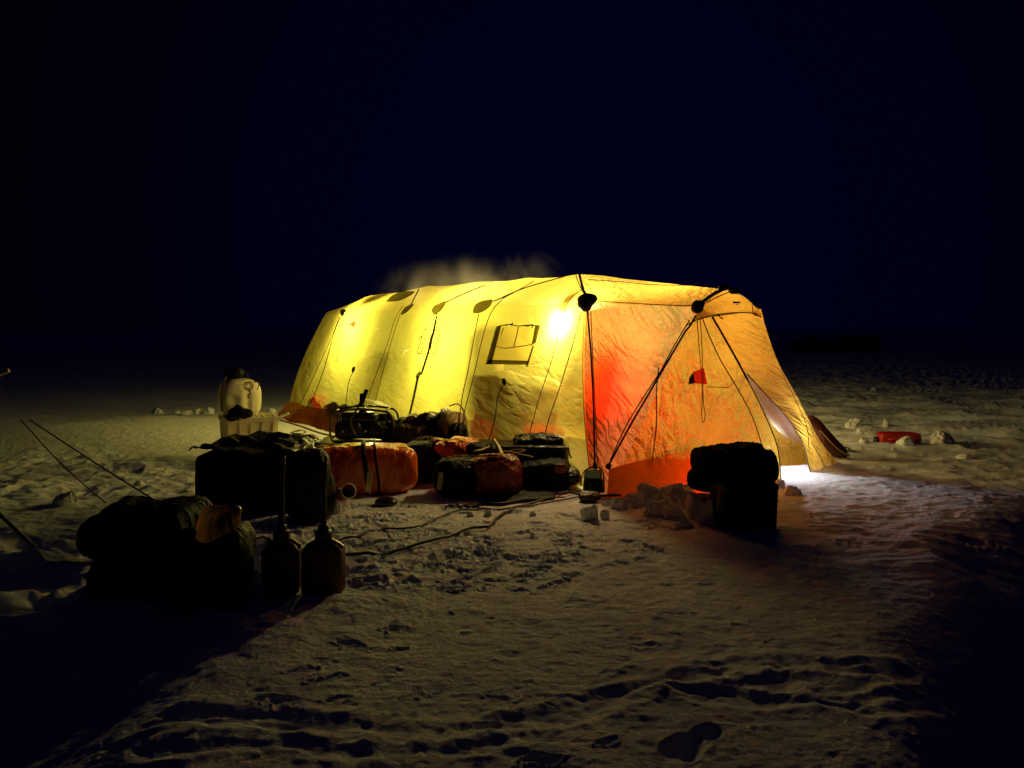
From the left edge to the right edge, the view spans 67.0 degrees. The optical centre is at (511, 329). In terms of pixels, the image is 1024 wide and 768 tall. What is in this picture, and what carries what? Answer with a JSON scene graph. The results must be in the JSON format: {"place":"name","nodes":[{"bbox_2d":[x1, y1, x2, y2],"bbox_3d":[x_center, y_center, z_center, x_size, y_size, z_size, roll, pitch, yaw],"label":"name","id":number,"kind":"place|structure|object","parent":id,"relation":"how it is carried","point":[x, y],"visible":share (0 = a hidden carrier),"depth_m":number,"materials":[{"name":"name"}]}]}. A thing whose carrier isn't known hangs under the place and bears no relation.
{"place":"outdoors","nodes":[
{"label":"outdoors","id":0,"kind":"place"},
{"bbox_2d":[0,368,9,375],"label":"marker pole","id":1,"kind":"object","parent":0,"point":[5,371],"visible":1,"depth_m":5.99,"materials":[{"name":"brown wood"}]},
{"bbox_2d":[256,536,271,540],"bbox_3d":[-2.000,1.603,6.005,0.040,0.077,0.584,0,0,-43],"label":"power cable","id":2,"kind":"object","parent":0,"point":[266,538],"visible":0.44,"depth_m":5.85,"materials":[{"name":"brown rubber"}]},
{"bbox_2d":[375,497,396,506],"bbox_3d":[-1.189,1.623,7.300,0.210,0.089,0.197,0,0,0],"label":"bowl","id":3,"kind":"object","parent":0,"point":[385,501],"visible":0.92,"depth_m":7.23,"materials":[{"name":"black plastic"}]},
{"bbox_2d":[0,330,1023,767],"bbox_3d":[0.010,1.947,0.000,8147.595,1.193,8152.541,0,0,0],"label":"snow ground","id":4,"kind":"structure","parent":0,"point":[862,606],"depth_m":4.54,"materials":[{"name":"white snow"}]},
{"bbox_2d":[0,512,38,548],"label":"ski pole","id":5,"kind":"object","parent":4,"relation":"on","point":[14,528],"visible":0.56,"depth_m":5.70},
{"bbox_2d":[20,419,105,502],"bbox_3d":[-4.753,1.318,7.843,2.063,0.668,0.337,0,0,38],"label":"guy rope","id":6,"kind":"object","parent":4,"relation":"on","point":[61,463],"visible":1,"depth_m":7.31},
{"bbox_2d":[52,490,77,506],"bbox_3d":[-4.250,1.602,7.324,0.242,0.174,0.180,0,0,28],"label":"snow block","id":7,"kind":"object","parent":4,"relation":"on","point":[69,498],"depth_m":7.27,"materials":[{"name":"white snow"}]},
{"bbox_2d":[76,513,98,559],"bbox_3d":[-2.882,1.501,5.751,0.576,0.371,0.540,0,0,0],"label":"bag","id":8,"kind":"object","parent":4,"relation":"on","point":[84,545],"visible":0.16,"depth_m":5.51,"materials":[{"name":"black fabric"}]},
{"bbox_2d":[29,420,153,498],"bbox_3d":[-4.575,1.360,8.341,2.887,0.594,0.042,0,0,37],"label":"guy rope","id":9,"kind":"object","parent":4,"relation":"on","point":[145,494],"visible":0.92,"depth_m":8.28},
{"bbox_2d":[133,480,144,486],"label":"snow block","id":10,"kind":"object","parent":4,"relation":"on","point":[139,483],"depth_m":8.12,"materials":[{"name":"white snow"}]},
{"bbox_2d":[151,407,163,413],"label":"snow block","id":11,"kind":"object","parent":4,"relation":"on","point":[156,410],"depth_m":15.22,"materials":[{"name":"white snow"}]},
{"bbox_2d":[86,495,256,611],"bbox_3d":[-2.102,1.374,4.783,1.007,0.662,0.756,0,0,0],"label":"gear bag","id":12,"kind":"object","parent":4,"relation":"on","point":[195,553],"visible":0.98,"depth_m":4.59,"materials":[{"name":"black fabric"}]},
{"bbox_2d":[181,410,191,414],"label":"snow block","id":13,"kind":"object","parent":4,"relation":"on","point":[187,412],"depth_m":14.87,"materials":[{"name":"white snow"}]},
{"bbox_2d":[194,408,203,413],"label":"snow block","id":14,"kind":"object","parent":4,"relation":"on","point":[198,411],"depth_m":15.04,"materials":[{"name":"white snow"}]},
{"bbox_2d":[204,407,213,413],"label":"snow block","id":15,"kind":"object","parent":4,"relation":"on","point":[209,410],"depth_m":14.96,"materials":[{"name":"white snow"}]},
{"bbox_2d":[218,412,279,437],"bbox_3d":[-3.353,1.370,9.850,0.680,0.560,0.560,0,0,-26],"label":"plastic crate","id":16,"kind":"object","parent":4,"relation":"on","point":[267,422],"visible":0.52,"depth_m":9.64,"materials":[{"name":"beige plastic"}]},
{"bbox_2d":[226,413,239,421],"bbox_3d":[-3.419,1.067,9.480,0.171,0.111,0.118,0,0,-19],"label":"glove","id":17,"kind":"object","parent":16,"relation":"on","point":[231,417],"visible":1,"depth_m":9.43,"materials":[{"name":"black fabric"}]},
{"bbox_2d":[218,376,260,415],"bbox_3d":[-3.471,0.846,9.861,0.528,0.552,0.495,0,0,-22],"label":"water canister","id":18,"kind":"object","parent":16,"relation":"on","point":[243,392],"visible":0.84,"depth_m":9.71,"materials":[{"name":"white plastic"}]},
{"bbox_2d":[223,367,248,378],"bbox_3d":[-3.470,0.553,9.839,0.385,0.153,0.232,0,0,10],"label":"lid","id":19,"kind":"object","parent":18,"relation":"on","point":[234,373],"visible":0.96,"depth_m":9.77,"materials":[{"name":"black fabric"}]},
{"bbox_2d":[228,404,252,418],"bbox_3d":[-3.342,1.010,9.523,0.310,0.190,0.171,0,0,0],"label":"glove","id":20,"kind":"object","parent":16,"relation":"on","point":[240,411],"visible":0.92,"depth_m":9.47,"materials":[{"name":"black fabric"}]},
{"bbox_2d":[280,401,319,416],"bbox_3d":[-2.735,1.031,10.067,0.584,0.182,0.100,0,0,-44],"label":"tube","id":21,"kind":"object","parent":16,"relation":"attached to","point":[285,414],"visible":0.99,"depth_m":9.91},
{"bbox_2d":[188,430,322,514],"bbox_3d":[-2.401,1.348,7.365,0.970,0.657,0.970,0,0,0],"label":"black box","id":22,"kind":"object","parent":4,"relation":"on","point":[242,472],"visible":0.89,"depth_m":6.91,"materials":[{"name":"plastic"}]},
{"bbox_2d":[246,570,264,598],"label":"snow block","id":23,"kind":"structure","parent":4,"relation":"on","point":[255,590],"depth_m":4.83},
{"bbox_2d":[261,456,301,594],"bbox_3d":[-1.463,1.230,4.923,0.244,0.861,0.150,0,0,-6],"label":"fuel can","id":24,"kind":"object","parent":4,"relation":"on","point":[281,563],"visible":0.98,"depth_m":4.86,"materials":[{"name":"plastic"}]},
{"bbox_2d":[287,448,335,523],"bbox_3d":[-1.758,1.357,6.761,0.381,0.658,0.410,0,0,0],"label":"bag","id":25,"kind":"object","parent":4,"relation":"on","point":[305,469],"visible":0.88,"depth_m":6.58,"materials":[{"name":"black fabric"}]},
{"bbox_2d":[301,456,345,594],"bbox_3d":[-1.199,1.229,4.923,0.267,0.861,0.160,0,0,0],"label":"fuel can","id":26,"kind":"object","parent":4,"relation":"on","point":[323,562],"visible":0.99,"depth_m":4.86,"materials":[{"name":"plastic"}]},
{"bbox_2d":[332,488,349,513],"bbox_3d":[-1.573,1.560,7.026,0.149,0.243,0.228,0,0,27],"label":"snow block","id":27,"kind":"object","parent":4,"relation":"on","point":[341,506],"depth_m":6.97,"materials":[{"name":"white snow"}]},
{"bbox_2d":[337,483,355,501],"bbox_3d":[-1.470,1.443,6.874,0.143,0.188,0.228,0,0,-24],"label":"red cup","id":28,"kind":"object","parent":4,"relation":"on","point":[346,491],"visible":1,"depth_m":6.87,"materials":[{"name":"plastic"}]},
{"bbox_2d":[350,502,357,508],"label":"snow block","id":29,"kind":"object","parent":4,"relation":"on","point":[353,505],"depth_m":7.19,"materials":[{"name":"white snow"}]},
{"bbox_2d":[319,439,417,495],"bbox_3d":[-1.514,1.402,7.795,1.105,0.537,0.898,0,0,0],"label":"duffel bag","id":30,"kind":"object","parent":4,"relation":"on","point":[363,467],"visible":0.65,"depth_m":7.69,"materials":[{"name":"orange fabric"}]},
{"bbox_2d":[314,436,446,457],"bbox_3d":[-1.432,1.513,9.546,1.958,0.317,0.897,0,0,0],"label":"cargo sled","id":31,"kind":"object","parent":4,"relation":"on","point":[325,441],"visible":0.11,"depth_m":9.39,"materials":[{"name":"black plastic"}]},
{"bbox_2d":[329,405,398,442],"bbox_3d":[-1.801,1.153,9.550,0.828,0.424,0.428,0,0,0],"label":"generator","id":32,"kind":"object","parent":31,"relation":"on","point":[365,420],"visible":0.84,"depth_m":9.39,"materials":[{"name":"metal"}]},
{"bbox_2d":[333,389,368,435],"bbox_3d":[-1.915,0.984,9.221,0.434,0.576,0.092,0,0,7],"label":"bent bar","id":33,"kind":"object","parent":32,"relation":"attached to","point":[362,397],"visible":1,"depth_m":9.19,"materials":[{"name":"metal"}]},
{"bbox_2d":[376,420,404,441],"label":"bag","id":34,"kind":"object","parent":31,"relation":"on","point":[385,431],"visible":0.41,"depth_m":9.38,"materials":[{"name":"black fabric"}]},
{"bbox_2d":[405,413,418,425],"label":"bag","id":35,"kind":"object","parent":34,"relation":"on","point":[411,418],"visible":0.41,"depth_m":9.37,"materials":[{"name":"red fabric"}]},
{"bbox_2d":[395,416,405,421],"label":"bag","id":36,"kind":"object","parent":31,"relation":"on","point":[401,418],"visible":0.06,"depth_m":9.63,"materials":[{"name":"black fabric"}]},
{"bbox_2d":[394,423,445,442],"bbox_3d":[-1.039,1.244,9.442,0.803,0.254,0.538,0,0,0],"label":"jacket","id":37,"kind":"object","parent":31,"relation":"on","point":[406,433],"visible":0.46,"depth_m":9.23,"materials":[{"name":"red fabric"}]},
{"bbox_2d":[416,411,438,425],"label":"bag","id":38,"kind":"object","parent":37,"relation":"on","point":[426,418],"visible":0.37,"depth_m":9.30,"materials":[{"name":"black fabric"}]},
{"bbox_2d":[434,403,467,435],"bbox_3d":[-0.756,1.073,9.273,0.329,0.411,0.609,0,0,-30],"label":"sack","id":39,"kind":"object","parent":37,"relation":"on","point":[446,419],"visible":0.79,"depth_m":9.10,"materials":[{"name":"beige fabric"}]},
{"bbox_2d":[413,435,435,440],"bbox_3d":[-0.964,1.337,9.042,0.396,0.212,0.312,0,0,0],"label":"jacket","id":40,"kind":"object","parent":31,"relation":"on","point":[425,438],"visible":0.13,"depth_m":8.96,"materials":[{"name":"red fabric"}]},
{"bbox_2d":[446,422,467,438],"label":"bag","id":41,"kind":"object","parent":31,"relation":"on","point":[457,429],"visible":0.52,"depth_m":9.02,"materials":[{"name":"black fabric"}]},
{"bbox_2d":[406,441,442,482],"bbox_3d":[-0.994,1.457,8.552,0.478,0.471,0.546,0,0,0],"label":"bag","id":42,"kind":"object","parent":4,"relation":"on","point":[429,457],"visible":0.41,"depth_m":8.31,"materials":[{"name":"black fabric"}]},
{"bbox_2d":[430,437,448,444],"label":"bag","id":43,"kind":"object","parent":42,"relation":"on","point":[434,440],"visible":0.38,"depth_m":8.41,"materials":[{"name":"orange fabric"}]},
{"bbox_2d":[338,496,577,540],"bbox_3d":[-0.384,1.639,6.884,2.610,0.054,0.243,0,0,-39],"label":"power cable","id":44,"kind":"object","parent":4,"relation":"on","point":[362,534],"visible":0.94,"depth_m":6.80,"materials":[{"name":"brown rubber"}]},
{"bbox_2d":[445,502,470,508],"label":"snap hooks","id":45,"kind":"object","parent":4,"relation":"on","point":[458,505],"visible":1,"depth_m":7.15,"materials":[{"name":"metal"}]},
{"bbox_2d":[467,511,473,516],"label":"snow block","id":46,"kind":"object","parent":4,"relation":"on","point":[470,513],"depth_m":6.84,"materials":[{"name":"white snow"}]},
{"bbox_2d":[432,453,521,497],"bbox_3d":[-0.345,1.460,7.747,0.899,0.480,0.525,0,0,0],"label":"duffel bag","id":47,"kind":"object","parent":4,"relation":"on","point":[466,476],"visible":0.98,"depth_m":7.55,"materials":[{"name":"orange fabric"}]},
{"bbox_2d":[434,436,478,456],"bbox_3d":[-0.572,1.269,8.373,0.452,0.239,0.404,0,0,26],"label":"duffel","id":48,"kind":"object","parent":47,"relation":"on","point":[454,446],"visible":0.68,"depth_m":8.23,"materials":[{"name":"orange fabric"}]},
{"bbox_2d":[471,445,489,451],"bbox_3d":[-0.316,1.217,7.912,0.205,0.073,0.073,0,0,16],"label":"webbing strap","id":49,"kind":"object","parent":47,"relation":"on","point":[483,449],"visible":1,"depth_m":7.90,"materials":[{"name":"beige fabric"}]},
{"bbox_2d":[491,438,502,453],"bbox_3d":[-0.143,1.188,7.902,0.057,0.132,0.228,0,0,-24],"label":"webbing strap","id":50,"kind":"object","parent":47,"relation":"attached to","point":[497,445],"visible":0.95,"depth_m":7.92,"materials":[{"name":"beige fabric"}]},
{"bbox_2d":[506,449,524,453],"bbox_3d":[0.032,1.229,7.817,0.207,0.050,0.081,0,0,0],"label":"cord","id":51,"kind":"object","parent":47,"relation":"on","point":[516,452],"visible":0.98,"depth_m":7.79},
{"bbox_2d":[503,450,532,457],"bbox_3d":[0.057,1.250,7.792,0.320,0.056,0.029,0,0,18],"label":"cord","id":52,"kind":"object","parent":47,"relation":"on","point":[518,453],"visible":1,"depth_m":7.78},
{"bbox_2d":[346,491,620,556],"bbox_3d":[-0.199,1.622,6.712,3.067,0.056,0.537,0,0,-45],"label":"power cable","id":53,"kind":"object","parent":4,"relation":"on","point":[445,536],"visible":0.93,"depth_m":6.20,"materials":[{"name":"brown rubber"}]},
{"bbox_2d":[484,510,491,515],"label":"snow block","id":54,"kind":"object","parent":4,"relation":"on","point":[488,513],"depth_m":6.85,"materials":[{"name":"white snow"}]},
{"bbox_2d":[466,496,544,507],"bbox_3d":[-0.045,1.638,7.326,0.812,0.055,0.130,0,0,-20],"label":"strap","id":55,"kind":"object","parent":4,"relation":"on","point":[497,503],"visible":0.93,"depth_m":7.27,"materials":[{"name":"black fabric"}]},
{"bbox_2d":[482,491,555,501],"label":"snow","id":56,"kind":"structure","parent":4,"relation":"on","point":[531,496],"depth_m":7.49,"materials":[{"name":"white snow"}]},
{"bbox_2d":[467,437,571,460],"bbox_3d":[0.052,1.387,8.370,1.214,0.535,0.678,0,0,6],"label":"equipment case","id":57,"kind":"object","parent":4,"relation":"on","point":[549,450],"visible":0.21,"depth_m":8.19,"materials":[{"name":"black plastic"}]},
{"bbox_2d":[466,441,498,454],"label":"bag","id":58,"kind":"object","parent":57,"relation":"on","point":[473,445],"visible":0.69,"depth_m":7.99,"materials":[{"name":"black fabric"}]},
{"bbox_2d":[513,432,563,444],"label":"bag","id":59,"kind":"object","parent":57,"relation":"on","point":[541,438],"visible":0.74,"depth_m":8.33,"materials":[{"name":"black fabric"}]},
{"bbox_2d":[529,511,536,515],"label":"snow block","id":60,"kind":"object","parent":4,"relation":"on","point":[532,513],"depth_m":6.83,"materials":[{"name":"white snow"}]},
{"bbox_2d":[521,457,570,491],"bbox_3d":[0.321,1.511,8.146,0.588,0.357,0.530,0,0,0],"label":"bag","id":61,"kind":"object","parent":4,"relation":"on","point":[539,474],"visible":0.73,"depth_m":7.91,"materials":[{"name":"black fabric"}]},
{"bbox_2d":[278,274,837,497],"bbox_3d":[-0.760,0.490,11.863,3.501,2.440,10.172,0,0,-44],"label":"tunnel tent","id":62,"kind":"object","parent":4,"relation":"on","point":[623,387],"visible":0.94,"depth_m":8.58,"materials":[{"name":"yellow fabric"}]},
{"bbox_2d":[280,419,333,435],"bbox_3d":[-2.682,1.320,10.366,0.854,0.313,0.268,0,0,-21],"label":"guy rope","id":63,"kind":"object","parent":62,"relation":"attached to","point":[304,427],"visible":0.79,"depth_m":10.44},
{"bbox_2d":[486,322,539,366],"bbox_3d":[0.004,0.172,9.318,0.126,0.528,0.894,0,0,-39],"label":"window","id":64,"kind":"structure","parent":62,"relation":"in","point":[514,344],"depth_m":9.29,"materials":[{"name":"yellow plastic"}]},
{"bbox_2d":[583,470,600,477],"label":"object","id":65,"kind":"structure","parent":62,"relation":"in","point":[588,474],"depth_m":7.87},
{"bbox_2d":[554,464,580,485],"bbox_3d":[0.559,1.493,8.151,0.308,0.281,0.698,0,0,0],"label":"duffel","id":66,"kind":"object","parent":4,"relation":"on","point":[574,476],"visible":0.62,"depth_m":7.91,"materials":[{"name":"black fabric"}]},
{"bbox_2d":[580,504,597,519],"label":"snow block","id":67,"kind":"object","parent":4,"relation":"on","point":[589,512],"depth_m":6.68,"materials":[{"name":"white snow"}]},
{"bbox_2d":[578,491,600,502],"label":"bag","id":68,"kind":"object","parent":4,"relation":"on","point":[588,496],"visible":1,"depth_m":7.37,"materials":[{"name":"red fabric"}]},
{"bbox_2d":[599,509,608,518],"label":"snow block","id":69,"kind":"object","parent":4,"relation":"on","point":[604,514],"depth_m":6.74,"materials":[{"name":"white snow"}]},
{"bbox_2d":[601,500,610,505],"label":"snow block","id":70,"kind":"object","parent":4,"relation":"on","point":[606,503],"depth_m":7.22,"materials":[{"name":"white snow"}]},
{"bbox_2d":[609,497,630,509],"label":"snow block","id":71,"kind":"object","parent":4,"relation":"on","point":[619,503],"depth_m":7.08,"materials":[{"name":"white snow"}]},
{"bbox_2d":[623,493,646,508],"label":"snow block","id":72,"kind":"object","parent":4,"relation":"on","point":[635,500],"depth_m":7.18,"materials":[{"name":"white snow"}]},
{"bbox_2d":[637,482,660,504],"bbox_3d":[1.323,1.569,7.341,0.265,0.242,0.213,0,0,0],"label":"snow block","id":73,"kind":"object","parent":4,"relation":"on","point":[649,492],"depth_m":7.30,"materials":[{"name":"white snow"}]},
{"bbox_2d":[643,499,670,515],"bbox_3d":[1.297,1.594,6.903,0.280,0.166,0.219,0,0,0],"label":"snow block","id":74,"kind":"object","parent":4,"relation":"on","point":[655,508],"depth_m":6.81,"materials":[{"name":"white snow"}]},
{"bbox_2d":[664,507,685,519],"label":"snow block","id":75,"kind":"object","parent":4,"relation":"on","point":[674,513],"depth_m":6.68,"materials":[{"name":"white snow"}]},
{"bbox_2d":[658,482,694,508],"bbox_3d":[1.553,1.571,7.295,0.434,0.268,0.341,0,0,0],"label":"snow block","id":76,"kind":"object","parent":4,"relation":"on","point":[674,495],"depth_m":7.21,"materials":[{"name":"white snow"}]},
{"bbox_2d":[675,519,693,528],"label":"snow block","id":77,"kind":"object","parent":4,"relation":"on","point":[687,524],"depth_m":6.40,"materials":[{"name":"white snow"}]},
{"bbox_2d":[684,493,702,518],"bbox_3d":[1.632,1.561,6.815,0.217,0.246,0.196,0,0,0],"label":"snow block","id":78,"kind":"object","parent":4,"relation":"on","point":[693,504],"depth_m":6.75,"materials":[{"name":"white snow"}]},
{"bbox_2d":[687,469,709,491],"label":"bag","id":79,"kind":"object","parent":78,"relation":"on","point":[695,481],"visible":0.34,"depth_m":6.77,"materials":[{"name":"black fabric"}]},
{"bbox_2d":[696,498,715,524],"bbox_3d":[1.678,1.554,6.579,0.193,0.249,0.167,0,0,36],"label":"snow block","id":80,"kind":"object","parent":4,"relation":"on","point":[705,516],"depth_m":6.54,"materials":[{"name":"white snow"}]},
{"bbox_2d":[709,483,778,531],"bbox_3d":[1.935,1.461,6.480,0.479,0.420,0.400,0,0,-5],"label":"black crate","id":81,"kind":"object","parent":4,"relation":"on","point":[747,508],"visible":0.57,"depth_m":6.30,"materials":[{"name":"plastic"}]},
{"bbox_2d":[690,441,778,488],"bbox_3d":[1.872,1.133,6.493,0.717,0.386,0.526,0,0,0],"label":"black bag","id":82,"kind":"object","parent":81,"relation":"on","point":[741,463],"visible":0.98,"depth_m":6.29,"materials":[{"name":"black fabric"}]},
{"bbox_2d":[775,479,784,487],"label":"snow block","id":83,"kind":"object","parent":4,"relation":"on","point":[781,482],"depth_m":8.05,"materials":[{"name":"white snow"}]},
{"bbox_2d":[783,485,801,495],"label":"snow block","id":84,"kind":"object","parent":4,"relation":"on","point":[792,490],"depth_m":7.70,"materials":[{"name":"white snow"}]},
{"bbox_2d":[790,336,844,352],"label":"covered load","id":85,"kind":"object","parent":4,"relation":"on","point":[809,344],"visible":0.99,"depth_m":57.35},
{"bbox_2d":[808,415,849,457],"bbox_3d":[4.013,1.376,9.847,0.536,0.550,0.231,0,0,11],"label":"pulk sled","id":86,"kind":"object","parent":4,"relation":"on","point":[833,446],"visible":0.68,"depth_m":9.82,"materials":[{"name":"brown plastic"}]},
{"bbox_2d":[845,418,861,428],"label":"snow block","id":87,"kind":"object","parent":4,"relation":"on","point":[853,423],"depth_m":12.30,"materials":[{"name":"white snow"}]},
{"bbox_2d":[859,438,869,443],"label":"snow block","id":88,"kind":"object","parent":4,"relation":"on","point":[864,440],"depth_m":10.73,"materials":[{"name":"white snow"}]},
{"bbox_2d":[856,426,875,433],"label":"snow block","id":89,"kind":"object","parent":4,"relation":"on","point":[865,430],"depth_m":11.64,"materials":[{"name":"white snow"}]},
{"bbox_2d":[883,419,889,427],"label":"snow block","id":90,"kind":"object","parent":4,"relation":"on","point":[886,424],"depth_m":12.28,"materials":[{"name":"white snow"}]},
{"bbox_2d":[873,431,921,443],"bbox_3d":[5.420,1.556,10.874,0.612,0.241,0.306,0,0,0],"label":"red canister","id":91,"kind":"object","parent":4,"relation":"on","point":[889,436],"visible":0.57,"depth_m":10.79,"materials":[{"name":"plastic"}]},
{"bbox_2d":[896,436,914,445],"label":"snow block","id":92,"kind":"object","parent":4,"relation":"on","point":[907,441],"depth_m":10.57,"materials":[{"name":"white snow"}]},
{"bbox_2d":[928,430,956,443],"bbox_3d":[5.987,1.549,10.761,0.391,0.301,0.376,0,0,-41],"label":"snow block","id":93,"kind":"object","parent":4,"relation":"on","point":[939,437],"depth_m":10.71,"materials":[{"name":"white snow"}]},
{"bbox_2d":[956,453,972,458],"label":"snow block","id":94,"kind":"object","parent":4,"relation":"on","point":[964,456],"depth_m":9.79,"materials":[{"name":"white snow"}]},
{"bbox_2d":[0,0,1023,329],"label":"sky","id":95,"kind":"structure","parent":0,"point":[165,164],"materials":[{"name":"black"}]},
{"bbox_2d":[695,493,709,502],"bbox_3d":[1.771,1.591,7.048,0.224,0.163,0.300,0,0,0],"label":"box","id":96,"kind":"object","parent":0,"point":[703,497],"visible":0.15,"depth_m":7.02,"materials":[{"name":"black plastic"}]},
{"bbox_2d":[838,334,881,351],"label":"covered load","id":97,"kind":"object","parent":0,"point":[862,344],"visible":0.88,"depth_m":57.39}
]}

